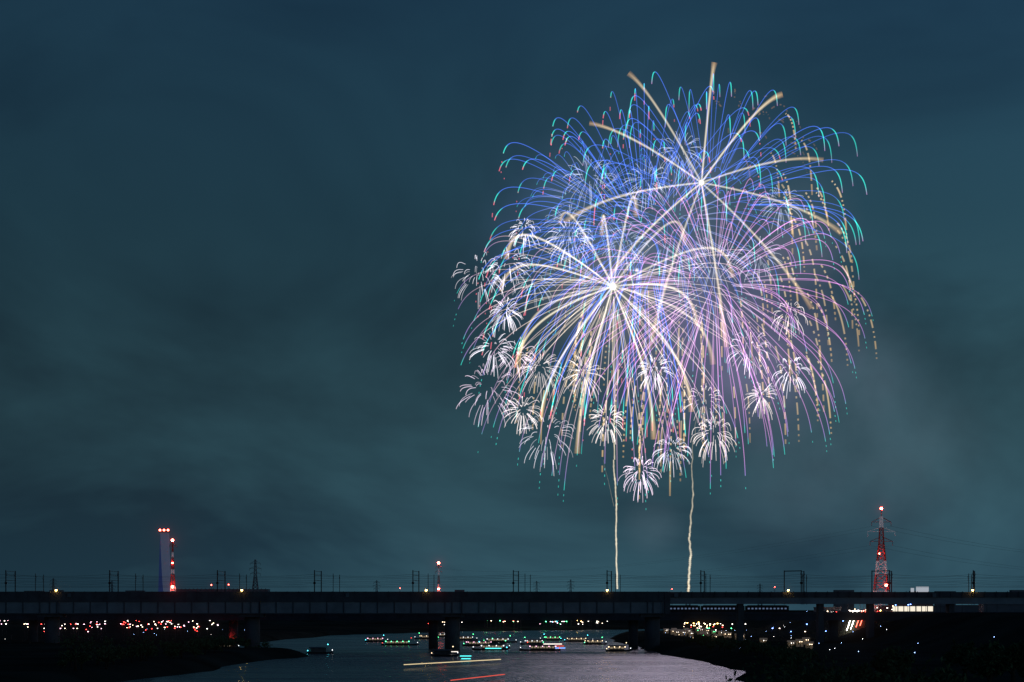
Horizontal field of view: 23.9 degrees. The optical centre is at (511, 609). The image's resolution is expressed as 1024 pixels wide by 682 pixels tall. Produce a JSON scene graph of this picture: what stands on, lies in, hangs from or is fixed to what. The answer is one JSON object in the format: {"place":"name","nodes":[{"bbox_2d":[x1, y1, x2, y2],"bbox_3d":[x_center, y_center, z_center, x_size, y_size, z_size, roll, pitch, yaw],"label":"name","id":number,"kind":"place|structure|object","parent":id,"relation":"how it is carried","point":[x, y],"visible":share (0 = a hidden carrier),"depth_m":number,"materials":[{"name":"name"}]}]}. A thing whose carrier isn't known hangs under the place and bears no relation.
{"place":"outdoors","nodes":[
{"label":"outdoors","id":0,"kind":"place"},
{"bbox_2d":[121,629,745,681],"bbox_3d":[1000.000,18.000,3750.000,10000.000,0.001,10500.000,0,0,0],"label":"river water","id":1,"kind":"structure","parent":0,"point":[354,658],"depth_m":793.69,"materials":[{"name":"black liquid"}]},
{"bbox_2d":[221,633,630,655],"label":"boats","id":2,"kind":"object","parent":1,"relation":"on","point":[535,644],"visible":0.79,"depth_m":1196.32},
{"bbox_2d":[404,648,504,680],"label":"boat light trails","id":3,"kind":"object","parent":1,"relation":"on","point":[465,661],"visible":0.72,"depth_m":767.88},
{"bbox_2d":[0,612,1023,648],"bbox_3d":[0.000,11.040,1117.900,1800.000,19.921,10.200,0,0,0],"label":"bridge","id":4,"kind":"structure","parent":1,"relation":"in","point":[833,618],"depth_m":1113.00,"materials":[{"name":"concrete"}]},
{"bbox_2d":[670,605,788,611],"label":"train","id":5,"kind":"object","parent":4,"relation":"on","point":[730,608],"visible":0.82,"depth_m":1116.50,"materials":[{"name":"metal"}]},
{"bbox_2d":[25,604,910,631],"bbox_3d":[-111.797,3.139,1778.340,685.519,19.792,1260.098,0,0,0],"label":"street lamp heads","id":6,"kind":"object","parent":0,"point":[428,623],"visible":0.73,"depth_m":1309.76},
{"bbox_2d":[0,610,1023,681],"bbox_3d":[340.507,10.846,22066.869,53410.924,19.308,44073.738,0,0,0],"label":"ground","id":7,"kind":"structure","parent":0,"point":[22,659],"depth_m":998.75,"materials":[{"name":"black"}]},
{"bbox_2d":[49,578,55,591],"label":"pylon","id":8,"kind":"object","parent":7,"relation":"on","point":[52,585],"visible":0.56,"depth_m":4198.77,"materials":[{"name":"metal"}]},
{"bbox_2d":[158,529,170,591],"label":"chimney","id":9,"kind":"object","parent":7,"relation":"on","point":[164,569],"visible":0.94,"depth_m":3595.87,"materials":[{"name":"paint"}]},
{"bbox_2d":[55,633,276,670],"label":"bank trees","id":10,"kind":"object","parent":7,"relation":"on","point":[106,655],"visible":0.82,"depth_m":683.25,"materials":[{"name":"black plant"}]},
{"bbox_2d":[169,539,175,591],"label":"tower","id":11,"kind":"structure","parent":7,"relation":"on","point":[171,576],"depth_m":3298.49,"materials":[{"name":"metal"}]},
{"bbox_2d":[249,559,260,591],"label":"pylon","id":12,"kind":"object","parent":7,"relation":"on","point":[256,580],"visible":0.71,"depth_m":2998.49,"materials":[{"name":"metal"}]},
{"bbox_2d":[435,562,441,591],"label":"tower","id":13,"kind":"structure","parent":7,"relation":"on","point":[438,577],"depth_m":3198.67,"materials":[{"name":"grey metal"}]},
{"bbox_2d":[1,604,940,640],"bbox_3d":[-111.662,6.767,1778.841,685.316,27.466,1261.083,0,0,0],"label":"city lights","id":14,"kind":"object","parent":7,"relation":"on","point":[195,630],"visible":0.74,"depth_m":1177.68},
{"bbox_2d":[5,609,1013,658],"bbox_3d":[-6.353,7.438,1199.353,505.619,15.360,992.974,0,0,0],"label":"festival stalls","id":15,"kind":"object","parent":7,"relation":"on","point":[802,641],"visible":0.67,"depth_m":1210.41,"materials":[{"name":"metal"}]},
{"bbox_2d":[0,591,1023,649],"bbox_3d":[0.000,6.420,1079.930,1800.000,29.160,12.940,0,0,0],"label":"rail bridge","id":16,"kind":"structure","parent":7,"relation":"on","point":[253,607],"depth_m":1074.00,"materials":[{"name":"concrete"}]},
{"bbox_2d":[2,570,1023,604],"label":"catenary","id":17,"kind":"object","parent":16,"relation":"attached to","point":[703,575],"visible":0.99,"depth_m":1084.39,"materials":[{"name":"metal"}]},
{"bbox_2d":[55,589,973,597],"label":"bridge lamps","id":18,"kind":"object","parent":16,"relation":"attached to","point":[607,590],"visible":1,"depth_m":1073.50,"materials":[{"name":"metal"}]},
{"bbox_2d":[24,587,1023,611],"bbox_3d":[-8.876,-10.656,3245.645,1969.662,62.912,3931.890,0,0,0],"label":"buildings","id":19,"kind":"structure","parent":7,"relation":"on","point":[958,608],"depth_m":1340.00,"materials":[{"name":"black"}]},
{"bbox_2d":[824,609,879,630],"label":"vehicle lights","id":20,"kind":"object","parent":7,"relation":"on","point":[861,610],"visible":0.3,"depth_m":1322.42,"materials":[{"name":"metal"}]},
{"bbox_2d":[684,633,1023,681],"bbox_3d":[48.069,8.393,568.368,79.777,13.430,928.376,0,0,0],"label":"bank trees","id":21,"kind":"object","parent":7,"relation":"on","point":[995,659],"visible":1,"depth_m":141.21,"materials":[{"name":"black plant"}]},
{"bbox_2d":[867,507,894,610],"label":"transmission tower","id":22,"kind":"structure","parent":7,"relation":"on","point":[878,553],"depth_m":1499.21,"materials":[{"name":"metal"}]},
{"bbox_2d":[436,526,1019,582],"bbox_3d":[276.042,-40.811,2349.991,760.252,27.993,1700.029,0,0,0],"label":"power lines","id":23,"kind":"object","parent":22,"relation":"hanging from","point":[788,558],"visible":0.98,"depth_m":1656.33,"materials":[{"name":"metal"}]},
{"bbox_2d":[0,0,1023,609],"label":"sky","id":24,"kind":"structure","parent":0,"point":[368,291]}
]}

